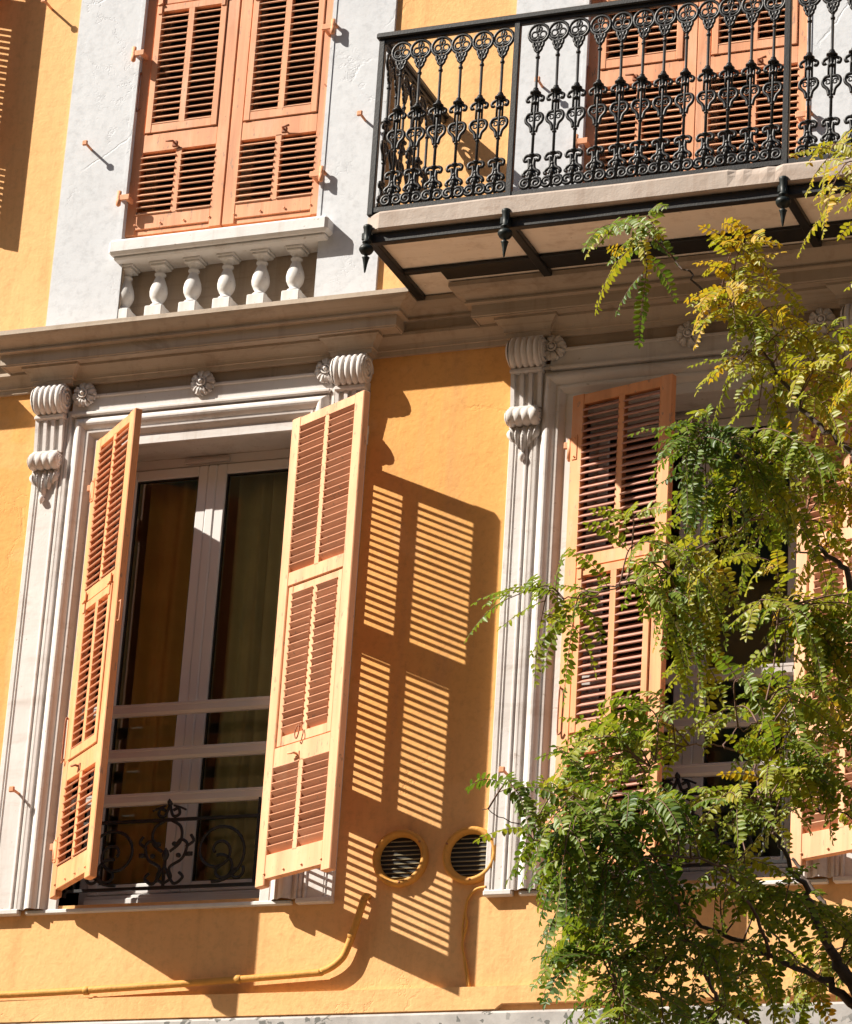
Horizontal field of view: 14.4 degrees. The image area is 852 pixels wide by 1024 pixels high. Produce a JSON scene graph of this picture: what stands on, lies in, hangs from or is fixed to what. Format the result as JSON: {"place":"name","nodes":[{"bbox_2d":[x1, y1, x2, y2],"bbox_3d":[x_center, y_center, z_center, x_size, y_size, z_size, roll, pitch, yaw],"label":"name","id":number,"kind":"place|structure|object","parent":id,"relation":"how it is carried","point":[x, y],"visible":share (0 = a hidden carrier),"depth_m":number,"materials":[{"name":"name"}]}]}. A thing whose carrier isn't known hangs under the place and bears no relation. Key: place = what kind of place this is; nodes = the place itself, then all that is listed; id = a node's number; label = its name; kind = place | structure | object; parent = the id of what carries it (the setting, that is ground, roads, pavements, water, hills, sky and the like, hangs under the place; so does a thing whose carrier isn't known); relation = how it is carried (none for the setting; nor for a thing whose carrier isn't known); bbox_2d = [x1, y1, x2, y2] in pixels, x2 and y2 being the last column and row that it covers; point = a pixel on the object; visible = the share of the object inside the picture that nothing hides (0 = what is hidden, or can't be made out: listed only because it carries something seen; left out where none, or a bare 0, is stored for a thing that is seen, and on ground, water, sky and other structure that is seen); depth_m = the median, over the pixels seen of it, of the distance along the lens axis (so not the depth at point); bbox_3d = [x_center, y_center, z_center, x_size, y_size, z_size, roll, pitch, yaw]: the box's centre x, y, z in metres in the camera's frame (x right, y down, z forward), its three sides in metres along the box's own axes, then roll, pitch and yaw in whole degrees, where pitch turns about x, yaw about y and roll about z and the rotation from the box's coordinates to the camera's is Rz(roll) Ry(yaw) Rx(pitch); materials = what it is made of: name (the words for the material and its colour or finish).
{"place":"outdoors","nodes":[
{"label":"outdoors","id":0,"kind":"place"},
{"bbox_2d":[0,0,851,1023],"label":"apartment building","id":1,"kind":"structure","parent":0,"point":[338,266],"depth_m":15.51,"materials":[{"name":"yellow paint"}]},
{"bbox_2d":[111,481,197,883],"bbox_3d":[-1.240,0.814,16.094,0.352,2.260,0.065,-5,-23,21],"label":"curtain","id":2,"kind":"object","parent":1,"relation":"hanging from","point":[160,639],"visible":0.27,"depth_m":16.16,"materials":[{"name":"brown fabric"}]},
{"bbox_2d":[71,448,289,904],"bbox_3d":[-1.099,0.758,15.833,1.017,2.264,0.231,-5,-23,21],"label":"window","id":3,"kind":"structure","parent":1,"relation":"in","point":[194,707],"depth_m":15.81,"materials":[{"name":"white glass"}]},
{"bbox_2d":[142,0,270,211],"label":"window","id":4,"kind":"structure","parent":1,"relation":"in","point":[264,5],"depth_m":17.08,"materials":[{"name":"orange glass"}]},
{"bbox_2d":[204,474,273,879],"bbox_3d":[-0.879,0.787,15.964,0.199,2.260,0.056,-5,-23,21],"label":"curtain","id":5,"kind":"object","parent":1,"relation":"hanging from","point":[240,680],"visible":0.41,"depth_m":16.02,"materials":[{"name":"fabric"}]},
{"bbox_2d":[239,473,287,877],"bbox_3d":[-0.708,0.771,15.897,0.192,2.260,0.045,-2,-22,14],"label":"curtain","id":6,"kind":"object","parent":1,"relation":"hanging from","point":[265,670],"visible":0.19,"depth_m":15.95,"materials":[{"name":"fabric"}]},
{"bbox_2d":[596,0,723,180],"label":"window","id":7,"kind":"structure","parent":1,"relation":"in","point":[716,81],"depth_m":16.15,"materials":[{"name":"orange wood"}]},
{"bbox_2d":[573,402,799,881],"bbox_3d":[1.167,0.569,14.970,1.062,2.264,0.231,-5,-23,21],"label":"window","id":8,"kind":"structure","parent":1,"relation":"in","point":[692,765],"depth_m":14.94,"materials":[{"name":"white glass"}]},
{"bbox_2d":[464,130,851,1023],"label":"street tree","id":9,"kind":"object","parent":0,"point":[594,892],"visible":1,"depth_m":7.16,"materials":[{"name":"green plant"}]}
]}

